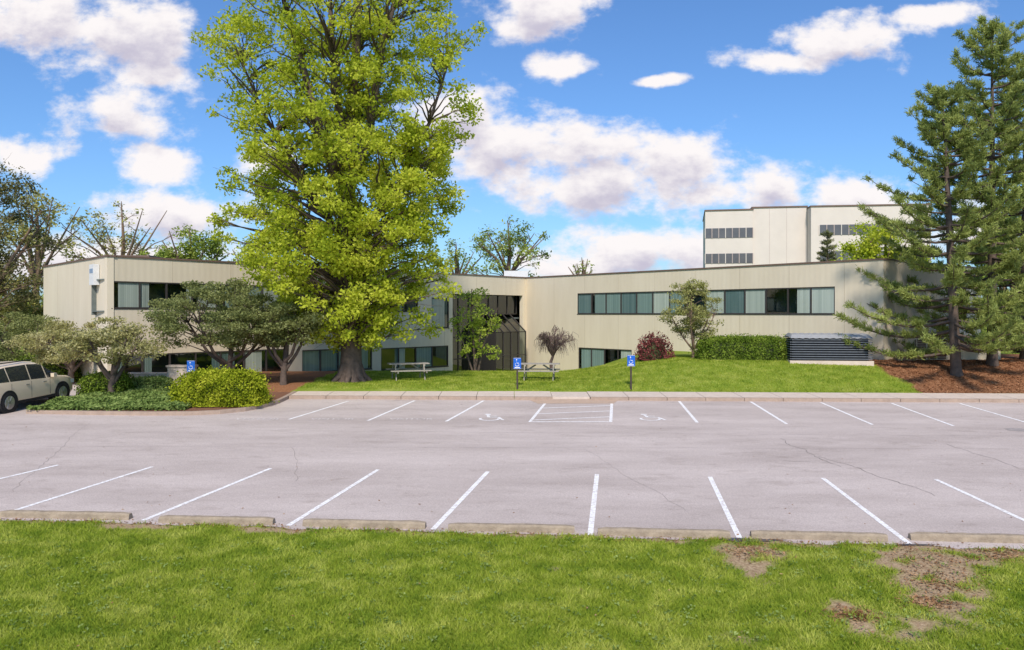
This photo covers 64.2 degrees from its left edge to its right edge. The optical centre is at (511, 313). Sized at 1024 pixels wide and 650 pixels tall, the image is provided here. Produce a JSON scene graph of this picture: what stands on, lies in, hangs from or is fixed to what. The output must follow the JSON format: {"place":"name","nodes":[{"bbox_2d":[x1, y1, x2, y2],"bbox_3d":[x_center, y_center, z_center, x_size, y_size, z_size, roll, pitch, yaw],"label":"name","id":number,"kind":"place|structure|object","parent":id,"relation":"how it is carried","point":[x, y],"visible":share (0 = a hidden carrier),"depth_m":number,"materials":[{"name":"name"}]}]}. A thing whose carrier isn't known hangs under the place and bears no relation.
{"place":"outdoors","nodes":[
{"label":"outdoors","id":0,"kind":"place"},
{"bbox_2d":[0,518,1023,649],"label":"lawn grass","id":1,"kind":"structure","parent":0,"point":[40,532],"depth_m":12.08,"materials":[{"name":"green plant"}]},
{"bbox_2d":[0,319,1023,649],"bbox_3d":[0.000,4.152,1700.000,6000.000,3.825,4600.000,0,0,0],"label":"ground","id":2,"kind":"structure","parent":0,"point":[300,379],"depth_m":13.24,"materials":[{"name":"green plant"}]},
{"bbox_2d":[0,350,21,360],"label":"evergreen shrub","id":3,"kind":"object","parent":2,"relation":"on","point":[10,357],"visible":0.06,"depth_m":39.92,"materials":[{"name":"green plant"}]},
{"bbox_2d":[0,270,42,351],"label":"leafy tree","id":4,"kind":"object","parent":2,"relation":"on","point":[33,310],"visible":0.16,"depth_m":52.70,"materials":[{"name":"green plant"}]},
{"bbox_2d":[0,154,65,324],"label":"olive crowned tree","id":5,"kind":"object","parent":2,"relation":"on","point":[9,265],"visible":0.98,"depth_m":46.97,"materials":[{"name":"green plant"}]},
{"bbox_2d":[0,311,67,360],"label":"hawthorn tree","id":6,"kind":"object","parent":2,"relation":"on","point":[21,327],"visible":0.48,"depth_m":40.30,"materials":[{"name":"green plant"}]},
{"bbox_2d":[0,184,89,354],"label":"budding tree","id":7,"kind":"object","parent":2,"relation":"on","point":[48,225],"visible":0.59,"depth_m":65.67,"materials":[{"name":"green plant"}]},
{"bbox_2d":[14,353,81,381],"bbox_3d":[-22.583,2.616,39.517,3.738,1.539,2.465,0,0,0],"label":"evergreen shrub","id":8,"kind":"object","parent":2,"relation":"on","point":[57,369],"visible":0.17,"depth_m":39.02,"materials":[{"name":"green plant"}]},
{"bbox_2d":[1,320,98,383],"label":"dogwood tree","id":9,"kind":"object","parent":2,"relation":"on","point":[31,339],"visible":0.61,"depth_m":37.67,"materials":[{"name":"green plant"}]},
{"bbox_2d":[43,257,113,379],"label":"end wall","id":10,"kind":"structure","parent":2,"relation":"on","point":[57,291],"depth_m":40.13,"materials":[{"name":"beige concrete"}]},
{"bbox_2d":[73,262,73,327],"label":"end wall joints","id":11,"kind":"object","parent":10,"relation":"attached to","point":[73,293],"visible":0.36,"depth_m":40.78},
{"bbox_2d":[42,255,115,266],"bbox_3d":[-21.985,-2.587,41.104,0.410,0.075,11.690,0,0,-42],"label":"end wall coping","id":12,"kind":"object","parent":10,"relation":"on","point":[78,260],"visible":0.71,"depth_m":39.88,"materials":[{"name":"brown metal"}]},
{"bbox_2d":[89,264,98,284],"bbox_3d":[-19.265,-1.775,37.658,0.290,0.950,0.650,0,0,-42],"label":"wall sign","id":13,"kind":"object","parent":10,"relation":"attached to","point":[93,272],"visible":1,"depth_m":37.42,"materials":[{"name":"white metal"}]},
{"bbox_2d":[59,201,184,259],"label":"budding tree","id":14,"kind":"object","parent":2,"relation":"on","point":[124,244],"visible":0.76,"depth_m":69.48,"materials":[{"name":"brown plant"}]},
{"bbox_2d":[129,373,173,390],"bbox_3d":[-15.203,2.874,34.218,2.109,0.716,1.669,0,0,0],"label":"evergreen shrub","id":15,"kind":"object","parent":2,"relation":"on","point":[159,382],"visible":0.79,"depth_m":33.76,"materials":[{"name":"green plant"}]},
{"bbox_2d":[129,365,197,382],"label":"wall block","id":16,"kind":"structure","parent":2,"relation":"on","point":[171,372],"depth_m":34.70,"materials":[{"name":"concrete"}]},
{"bbox_2d":[136,224,234,260],"bbox_3d":[-24.688,-1.758,62.037,7.100,10.396,6.716,0,0,0],"label":"leafy tree","id":17,"kind":"object","parent":2,"relation":"on","point":[211,248],"visible":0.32,"depth_m":61.20,"materials":[{"name":"green plant"}]},
{"bbox_2d":[137,277,301,368],"bbox_3d":[-12.430,0.783,35.290,7.052,4.715,6.389,0,0,-33],"label":"hawthorn tree","id":18,"kind":"object","parent":2,"relation":"on","point":[167,320],"visible":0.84,"depth_m":34.16,"materials":[{"name":"green plant"}]},
{"bbox_2d":[228,238,280,262],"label":"leafy tree","id":19,"kind":"object","parent":2,"relation":"on","point":[242,250],"visible":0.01,"depth_m":65.45,"materials":[{"name":"green plant"}]},
{"bbox_2d":[226,293,345,384],"bbox_3d":[-9.694,1.122,34.899,4.213,4.060,4.827,0,0,-41],"label":"hawthorn tree","id":20,"kind":"object","parent":2,"relation":"on","point":[306,323],"visible":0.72,"depth_m":34.35,"materials":[{"name":"green plant"}]},
{"bbox_2d":[104,257,525,370],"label":"wing wall","id":21,"kind":"structure","parent":2,"relation":"on","point":[141,270],"depth_m":41.68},
{"bbox_2d":[121,255,163,257],"bbox_3d":[-21.000,-2.725,46.000,2.000,0.950,2.000,0,0,0],"label":"flat roof","id":22,"kind":"object","parent":21,"relation":"on","point":[142,256],"visible":0.21,"depth_m":45.00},
{"bbox_2d":[91,279,263,314],"bbox_3d":[-15.900,-0.840,40.913,1.350,1.840,9.400,0,0,40],"label":"window band interior","id":23,"kind":"object","parent":21,"relation":"attached to","point":[156,291],"depth_m":39.98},
{"bbox_2d":[94,350,273,374],"bbox_3d":[-15.771,2.550,41.066,1.350,1.900,9.600,0,0,40],"label":"window band interior","id":24,"kind":"object","parent":21,"relation":"attached to","point":[204,360],"depth_m":41.04,"materials":[{"name":"black"}]},
{"bbox_2d":[111,281,273,309],"bbox_3d":[-15.191,-0.825,40.311,0.150,1.270,9.040,0,0,40],"label":"window band frame","id":25,"kind":"object","parent":21,"relation":"attached to","point":[166,293],"visible":0.41,"depth_m":38.07,"materials":[{"name":"brown metal"}]},
{"bbox_2d":[118,282,277,307],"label":"window band blinds","id":26,"kind":"object","parent":25,"relation":"attached to","point":[133,294],"depth_m":37.74,"materials":[{"name":"grey fabric"}]},
{"bbox_2d":[119,349,287,371],"bbox_3d":[-15.062,2.565,40.463,0.150,1.330,9.240,0,0,40],"label":"window band frame","id":27,"kind":"object","parent":21,"relation":"attached to","point":[195,359],"visible":0.24,"depth_m":40.08,"materials":[{"name":"brown metal"}]},
{"bbox_2d":[118,351,261,371],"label":"window band blinds","id":28,"kind":"object","parent":27,"relation":"attached to","point":[249,360],"depth_m":42.06,"materials":[{"name":"grey fabric"}]},
{"bbox_2d":[282,350,333,370],"bbox_3d":[-10.623,2.660,47.124,1.350,1.880,5.300,0,0,40],"label":"window band interior","id":29,"kind":"object","parent":21,"relation":"attached to","point":[315,360],"depth_m":47.22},
{"bbox_2d":[103,255,525,277],"bbox_3d":[-8.718,-2.587,48.100,0.410,0.075,29.735,0,0,40],"label":"wing wall coping","id":30,"kind":"object","parent":21,"relation":"on","point":[266,263],"visible":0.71,"depth_m":40.22,"materials":[{"name":"brown metal"}]},
{"bbox_2d":[172,260,476,370],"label":"wing wall joints","id":31,"kind":"object","parent":21,"relation":"attached to","point":[282,347],"visible":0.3,"depth_m":41.34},
{"bbox_2d":[302,347,371,370],"bbox_3d":[-9.915,2.675,46.522,0.150,1.310,4.940,0,0,40],"label":"window band frame","id":32,"kind":"object","parent":21,"relation":"attached to","point":[319,350],"visible":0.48,"depth_m":46.37,"materials":[{"name":"brown metal"}]},
{"bbox_2d":[303,349,367,370],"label":"window band blinds","id":33,"kind":"object","parent":32,"relation":"attached to","point":[324,360],"depth_m":45.83,"materials":[{"name":"fabric"}]},
{"bbox_2d":[364,350,368,367],"bbox_3d":[-6.739,2.775,51.697,1.350,1.950,6.100,0,0,40],"label":"window band interior","id":34,"kind":"object","parent":21,"relation":"attached to","point":[364,358],"depth_m":50.09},
{"bbox_2d":[381,345,448,370],"bbox_3d":[-6.030,2.790,51.095,0.150,1.380,5.740,0,0,40],"label":"window band frame","id":35,"kind":"object","parent":21,"relation":"attached to","point":[431,366],"visible":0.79,"depth_m":51.97,"materials":[{"name":"brown metal"}]},
{"bbox_2d":[395,347,430,367],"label":"window band blinds","id":36,"kind":"object","parent":35,"relation":"attached to","point":[423,354],"depth_m":51.37,"materials":[{"name":"teal fabric"}]},
{"bbox_2d":[381,346,446,369],"bbox_3d":[-6.061,2.775,51.121,0.053,1.250,5.630,0,0,40],"label":"window band glass","id":37,"kind":"object","parent":35,"relation":"attached to","point":[439,356],"visible":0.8,"depth_m":50.73,"materials":[{"name":"glass"}]},
{"bbox_2d":[432,298,448,328],"bbox_3d":[-4.654,-0.010,52.714,0.150,1.980,1.590,0,0,40],"label":"stair window frame","id":38,"kind":"object","parent":21,"relation":"attached to","point":[447,314],"visible":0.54,"depth_m":53.26,"materials":[{"name":"black metal"}]},
{"bbox_2d":[432,299,444,326],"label":"stair window blinds","id":39,"kind":"object","parent":38,"relation":"in","point":[438,307],"visible":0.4,"depth_m":52.72,"materials":[{"name":"grey fabric"}]},
{"bbox_2d":[453,294,525,370],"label":"entrance mullions","id":40,"kind":"object","parent":21,"relation":"attached to","point":[487,364],"visible":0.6,"depth_m":55.81,"materials":[{"name":"black metal"}]},
{"bbox_2d":[453,295,524,370],"bbox_3d":[-1.405,1.620,56.121,1.550,5.760,7.050,0,0,40],"label":"entrance glass","id":41,"kind":"object","parent":40,"relation":"in","point":[493,305],"visible":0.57,"depth_m":56.21,"materials":[{"name":"black glass"}]},
{"bbox_2d":[191,0,491,382],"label":"shade tree","id":42,"kind":"object","parent":2,"relation":"on","point":[350,251],"visible":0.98,"depth_m":34.93,"materials":[{"name":"green plant"}]},
{"bbox_2d":[273,289,519,369],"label":"wall","id":43,"kind":"structure","parent":2,"relation":"on","point":[405,308],"depth_m":64.98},
{"bbox_2d":[386,362,431,380],"bbox_3d":[-4.749,2.669,37.398,1.840,0.778,1.715,0,0,-17],"label":"picnic table","id":44,"kind":"object","parent":2,"relation":"on","point":[398,370],"visible":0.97,"depth_m":37.22,"materials":[{"name":"grey wood"}]},
{"bbox_2d":[439,238,488,274],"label":"budding tree","id":45,"kind":"object","parent":2,"relation":"on","point":[456,260],"visible":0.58,"depth_m":79.25,"materials":[{"name":"green plant"}]},
{"bbox_2d":[447,287,501,370],"bbox_3d":[-2.062,0.853,43.487,3.092,4.682,2.754,0,0,0],"label":"young maple tree","id":46,"kind":"object","parent":2,"relation":"on","point":[474,324],"visible":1,"depth_m":43.39,"materials":[{"name":"green plant"}]},
{"bbox_2d":[445,300,518,331],"bbox_3d":[-2.887,1.650,57.544,2.450,6.500,7.600,0,0,40],"label":"entrance interior","id":47,"kind":"object","parent":2,"relation":"on","point":[486,325],"visible":0.07,"depth_m":59.95,"materials":[{"name":"black"}]},
{"bbox_2d":[462,212,551,276],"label":"budding tree","id":48,"kind":"object","parent":2,"relation":"on","point":[508,249],"visible":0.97,"depth_m":74.99,"materials":[{"name":"green plant"}]},
{"bbox_2d":[0,289,1018,335],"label":"distant tree belt","id":49,"kind":"object","parent":2,"relation":"on","point":[985,330],"visible":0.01,"depth_m":117.29,"materials":[{"name":"green plant"}]},
{"bbox_2d":[0,382,1023,549],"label":"asphalt parking lot","id":50,"kind":"structure","parent":2,"relation":"on","point":[744,455],"depth_m":20.76,"materials":[{"name":"grey asphalt"}]},
{"bbox_2d":[0,359,73,413],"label":"parked suv","id":51,"kind":"object","parent":50,"relation":"on","point":[21,381],"visible":0.96,"depth_m":30.08,"materials":[{"name":"beige paint"}]},
{"bbox_2d":[0,510,132,519],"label":"concrete wheel stop","id":52,"kind":"object","parent":50,"relation":"on","point":[56,514],"visible":0.99,"depth_m":15.98,"materials":[{"name":"grey concrete"}]},
{"bbox_2d":[26,391,296,415],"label":"planting island","id":53,"kind":"structure","parent":50,"relation":"on","point":[277,397],"depth_m":28.78,"materials":[{"name":"concrete"}]},
{"bbox_2d":[74,369,135,395],"bbox_3d":[-16.502,2.786,33.310,2.320,1.078,1.940,0,0,0],"label":"evergreen shrub","id":54,"kind":"object","parent":53,"relation":"on","point":[97,381],"visible":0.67,"depth_m":32.76,"materials":[{"name":"green plant"}]},
{"bbox_2d":[43,316,168,392],"bbox_3d":[-16.225,1.789,32.755,4.569,3.476,4.171,0,0,-40],"label":"dogwood tree","id":55,"kind":"object","parent":53,"relation":"on","point":[120,339],"visible":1,"depth_m":32.32,"materials":[{"name":"green plant"}]},
{"bbox_2d":[26,387,191,410],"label":"groundcover plants","id":56,"kind":"object","parent":53,"relation":"on","point":[145,399],"visible":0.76,"depth_m":29.92,"materials":[{"name":"green plant"}]},
{"bbox_2d":[187,361,194,371],"bbox_3d":[-13.200,2.684,33.583,0.320,1.468,0.094,0,0,0],"label":"accessible parking sign","id":57,"kind":"object","parent":53,"relation":"on","point":[191,365],"visible":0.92,"depth_m":33.55,"materials":[{"name":"blue metal"}]},
{"bbox_2d":[165,362,279,407],"bbox_3d":[-10.866,2.607,30.494,4.036,1.633,2.307,0,0,0],"label":"rounded hedge","id":58,"kind":"object","parent":53,"relation":"on","point":[222,387],"visible":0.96,"depth_m":29.81,"materials":[{"name":"green plant"}]},
{"bbox_2d":[158,515,275,524],"bbox_3d":[-5.675,3.968,15.698,2.250,0.136,0.201,0,2,4],"label":"concrete wheel stop","id":59,"kind":"object","parent":50,"relation":"on","point":[236,520],"visible":1,"depth_m":15.63,"materials":[{"name":"grey concrete"}]},
{"bbox_2d":[302,518,425,528],"bbox_3d":[-2.795,3.977,15.458,2.350,0.136,0.201,0,2,5],"label":"concrete wheel stop","id":60,"kind":"object","parent":50,"relation":"on","point":[361,523],"visible":1,"depth_m":15.39,"materials":[{"name":"grey concrete"}]},
{"bbox_2d":[448,522,574,532],"bbox_3d":[-0.015,3.986,15.198,2.350,0.136,0.200,0,2,4],"label":"concrete wheel stop","id":61,"kind":"object","parent":50,"relation":"on","point":[518,527],"visible":1,"depth_m":15.13,"materials":[{"name":"grey concrete"}]},
{"bbox_2d":[0,401,1023,543],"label":"painted stall lines","id":62,"kind":"object","parent":50,"relation":"on","point":[593,510],"visible":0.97,"depth_m":18.04,"materials":[{"name":"white paint"}]},
{"bbox_2d":[13,430,1019,508],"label":"pavement cracks","id":63,"kind":"object","parent":50,"relation":"on","point":[611,466],"visible":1,"depth_m":22.76,"materials":[{"name":"grey asphalt"}]},
{"bbox_2d":[479,414,665,420],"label":"painted wheelchair symbols","id":64,"kind":"object","parent":50,"relation":"on","point":[645,415],"visible":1,"depth_m":27.81,"materials":[{"name":"white paint"}]},
{"bbox_2d":[531,399,615,403],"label":"kerb ramp","id":65,"kind":"structure","parent":50,"relation":"on","point":[567,401],"depth_m":31.72,"materials":[{"name":"concrete"}]},
{"bbox_2d":[289,391,1023,402],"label":"sidewalk and kerb","id":66,"kind":"structure","parent":50,"relation":"on","point":[742,396],"depth_m":32.47,"materials":[{"name":"concrete"}]},
{"bbox_2d":[598,527,729,537],"bbox_3d":[2.760,3.997,14.896,2.380,0.137,0.195,0,2,5],"label":"concrete wheel stop","id":67,"kind":"object","parent":50,"relation":"on","point":[657,532],"visible":1,"depth_m":14.84,"materials":[{"name":"beige concrete"}]},
{"bbox_2d":[750,530,887,541],"bbox_3d":[5.520,4.003,14.718,2.380,0.136,0.202,0,2,5],"label":"concrete wheel stop","id":68,"kind":"object","parent":50,"relation":"on","point":[822,535],"visible":1,"depth_m":14.66,"materials":[{"name":"beige concrete"}]},
{"bbox_2d":[721,538,935,545],"bbox_3d":[5.557,4.066,14.534,3.856,0.017,0.230,0,0,4],"label":"wet pavement edge","id":69,"kind":"object","parent":50,"relation":"on","point":[731,539],"visible":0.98,"depth_m":14.60,"materials":[{"name":"concrete"}]},
{"bbox_2d":[908,532,1023,542],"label":"concrete wheel stop","id":70,"kind":"object","parent":50,"relation":"on","point":[968,537],"visible":1,"depth_m":14.55,"materials":[{"name":"beige concrete"}]},
{"bbox_2d":[1004,428,1023,430],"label":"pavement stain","id":71,"kind":"object","parent":50,"relation":"on","point":[1014,429],"visible":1,"depth_m":25.73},
{"bbox_2d":[1,402,1023,648],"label":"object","id":72,"kind":"object","parent":2,"relation":"on","point":[863,616],"visible":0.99,"depth_m":13.59,"materials":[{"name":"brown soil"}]},
{"bbox_2d":[513,358,520,388],"bbox_3d":[0.220,2.576,34.233,0.320,1.411,0.094,0,0,0],"label":"accessible parking sign","id":73,"kind":"object","parent":2,"relation":"on","point":[516,363],"visible":0.99,"depth_m":34.20,"materials":[{"name":"blue metal"}]},
{"bbox_2d":[518,363,559,379],"bbox_3d":[1.250,2.669,37.197,1.840,0.778,1.715,0,0,6],"label":"picnic table","id":74,"kind":"object","parent":2,"relation":"on","point":[531,369],"visible":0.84,"depth_m":37.04,"materials":[{"name":"grey wood"}]},
{"bbox_2d":[534,325,578,367],"bbox_3d":[2.308,1.889,42.747,2.336,2.564,2.629,0,0,0],"label":"bare ornamental tree","id":75,"kind":"object","parent":2,"relation":"on","point":[555,346],"visible":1,"depth_m":42.84,"materials":[{"name":"brown plant"}]},
{"bbox_2d":[568,257,594,274],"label":"budding tree","id":76,"kind":"object","parent":2,"relation":"on","point":[578,271],"visible":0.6,"depth_m":81.44,"materials":[{"name":"green plant"}]},
{"bbox_2d":[627,355,634,389],"bbox_3d":[4.970,2.531,34.083,0.320,1.563,0.094,0,0,0],"label":"accessible parking sign","id":77,"kind":"object","parent":2,"relation":"on","point":[630,360],"visible":0.98,"depth_m":34.05,"materials":[{"name":"blue metal"}]},
{"bbox_2d":[633,331,674,360],"bbox_3d":[7.089,1.616,41.022,2.233,1.510,1.908,0,0,0],"label":"red barberry shrub","id":78,"kind":"object","parent":2,"relation":"on","point":[653,348],"visible":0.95,"depth_m":40.65,"materials":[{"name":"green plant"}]},
{"bbox_2d":[656,278,724,357],"bbox_3d":[8.835,0.273,40.318,3.380,4.134,3.090,0,0,0],"label":"honeylocust tree","id":79,"kind":"object","parent":2,"relation":"on","point":[694,322],"visible":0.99,"depth_m":40.08,"materials":[{"name":"green plant"}]},
{"bbox_2d":[526,260,885,370],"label":"wing wall","id":80,"kind":"structure","parent":2,"relation":"on","point":[551,302],"depth_m":48.68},
{"bbox_2d":[579,347,631,367],"bbox_3d":[6.039,3.040,53.216,0.150,1.480,4.840,0,0,-39],"label":"window band frame","id":81,"kind":"object","parent":80,"relation":"attached to","point":[604,353],"visible":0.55,"depth_m":53.22,"materials":[{"name":"brown metal"}]},
{"bbox_2d":[582,348,630,367],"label":"window band blinds","id":82,"kind":"object","parent":81,"relation":"attached to","point":[598,357],"depth_m":53.97,"materials":[{"name":"fabric"}]},
{"bbox_2d":[606,350,620,359],"bbox_3d":[6.759,3.025,53.805,1.350,2.050,5.200,0,0,-39],"label":"window band interior","id":83,"kind":"object","parent":80,"relation":"attached to","point":[610,354],"depth_m":54.88,"materials":[{"name":"black"}]},
{"bbox_2d":[593,289,796,312],"bbox_3d":[11.034,-0.645,48.582,1.350,1.990,18.900,0,0,-39],"label":"window band interior","id":84,"kind":"object","parent":80,"relation":"attached to","point":[776,300],"depth_m":45.12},
{"bbox_2d":[526,258,883,277],"bbox_3d":[9.470,-2.587,49.198,0.410,0.075,26.444,0,0,-39],"label":"wing wall coping","id":85,"kind":"object","parent":80,"relation":"on","point":[717,267],"visible":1,"depth_m":45.83,"materials":[{"name":"metal"}]},
{"bbox_2d":[578,286,834,314],"bbox_3d":[10.315,-0.630,47.992,0.150,1.420,18.540,0,0,-39],"label":"window band frame","id":86,"kind":"object","parent":80,"relation":"attached to","point":[724,313],"visible":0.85,"depth_m":45.92,"materials":[{"name":"brown metal"}]},
{"bbox_2d":[579,288,833,312],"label":"window band blinds","id":87,"kind":"object","parent":86,"relation":"attached to","point":[822,300],"depth_m":46.22,"materials":[{"name":"grey fabric"}]},
{"bbox_2d":[844,262,844,332],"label":"wing wall joints","id":88,"kind":"object","parent":80,"relation":"attached to","point":[844,294],"visible":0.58,"depth_m":40.41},
{"bbox_2d":[688,332,789,360],"bbox_3d":[11.132,1.581,39.258,5.214,1.384,2.040,0,0,6],"label":"clipped hedge","id":89,"kind":"object","parent":2,"relation":"on","point":[751,347],"visible":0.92,"depth_m":38.70,"materials":[{"name":"green plant"}]},
{"bbox_2d":[703,203,931,267],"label":"five storey office block","id":90,"kind":"structure","parent":2,"relation":"on","point":[764,235],"depth_m":118.23,"materials":[{"name":"beige concrete"}]},
{"bbox_2d":[816,230,837,260],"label":"spruce tree","id":91,"kind":"object","parent":2,"relation":"on","point":[826,242],"visible":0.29,"depth_m":73.80,"materials":[{"name":"green plant"}]},
{"bbox_2d":[784,333,873,365],"bbox_3d":[14.750,1.708,38.200,3.700,1.584,1.680,0,0,7],"label":"louvred condenser unit","id":92,"kind":"object","parent":2,"relation":"on","point":[822,348],"visible":0.92,"depth_m":37.55,"materials":[{"name":"metal"}]},
{"bbox_2d":[830,252,891,260],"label":"leafy tree","id":93,"kind":"object","parent":2,"relation":"on","point":[856,258],"visible":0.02,"depth_m":65.77,"materials":[{"name":"green plant"}]},
{"bbox_2d":[835,220,934,262],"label":"leafy tree","id":94,"kind":"object","parent":2,"relation":"on","point":[868,247],"visible":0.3,"depth_m":67.00,"materials":[{"name":"green plant"}]},
{"bbox_2d":[893,354,915,360],"bbox_3d":[18.625,2.575,38.725,0.950,1.250,0.550,0,0,0],"label":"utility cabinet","id":95,"kind":"object","parent":2,"relation":"on","point":[895,358],"depth_m":38.50,"materials":[{"name":"grey metal"}]},
{"bbox_2d":[833,79,1023,376],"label":"white pine tree","id":96,"kind":"object","parent":2,"relation":"on","point":[969,223],"visible":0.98,"depth_m":35.59,"materials":[{"name":"green plant"}]},
{"bbox_2d":[878,260,980,359],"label":"end wall","id":97,"kind":"structure","parent":2,"relation":"on","point":[896,271],"depth_m":40.11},
{"bbox_2d":[884,258,980,267],"bbox_3d":[22.248,-2.587,43.067,12.413,0.075,0.410,0,0,-41],"label":"end wall coping","id":98,"kind":"object","parent":97,"relation":"on","point":[930,263],"visible":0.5,"depth_m":40.29,"materials":[{"name":"brown metal"}]},
{"bbox_2d":[915,339,947,359],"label":"equipment enclosure wall","id":99,"kind":"structure","parent":2,"relation":"on","point":[919,344],"depth_m":38.98,"materials":[{"name":"grey concrete"}]},
{"bbox_2d":[872,358,1023,392],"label":"mulch chips","id":100,"kind":"object","parent":2,"relation":"on","point":[973,361],"visible":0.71,"depth_m":36.07,"materials":[{"name":"brown wood"}]},
{"bbox_2d":[904,335,1000,359],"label":"enclosure wall","id":101,"kind":"structure","parent":2,"relation":"on","point":[965,355],"depth_m":39.10,"materials":[{"name":"beige concrete"}]},
{"bbox_2d":[903,14,1023,365],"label":"white pine tree","id":102,"kind":"object","parent":2,"relation":"on","point":[990,55],"visible":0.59,"depth_m":36.79,"materials":[{"name":"green plant"}]},
{"bbox_2d":[930,52,1023,358],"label":"white pine tree","id":103,"kind":"object","parent":2,"relation":"on","point":[1006,222],"visible":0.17,"depth_m":39.56,"materials":[{"name":"green plant"}]},
{"bbox_2d":[963,213,1021,321],"bbox_3d":[37.906,-2.930,61.956,8.222,10.540,7.255,0,0,-44],"label":"leafy tree","id":104,"kind":"object","parent":2,"relation":"on","point":[1011,282],"visible":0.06,"depth_m":61.74,"materials":[{"name":"green plant"}]},
{"bbox_2d":[0,0,1023,304],"label":"sky","id":105,"kind":"structure","parent":0,"point":[611,128],"materials":[{"name":"blue"}]},
{"bbox_2d":[504,271,527,276],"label":"rooftop units","id":106,"kind":"object","parent":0,"point":[517,273],"visible":0.12,"depth_m":61.50,"materials":[{"name":"white metal"}]},
{"bbox_2d":[300,355,922,392],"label":"front lawn grass","id":107,"kind":"structure","parent":0,"point":[458,377],"depth_m":36.20,"materials":[{"name":"green plant"}]}
]}

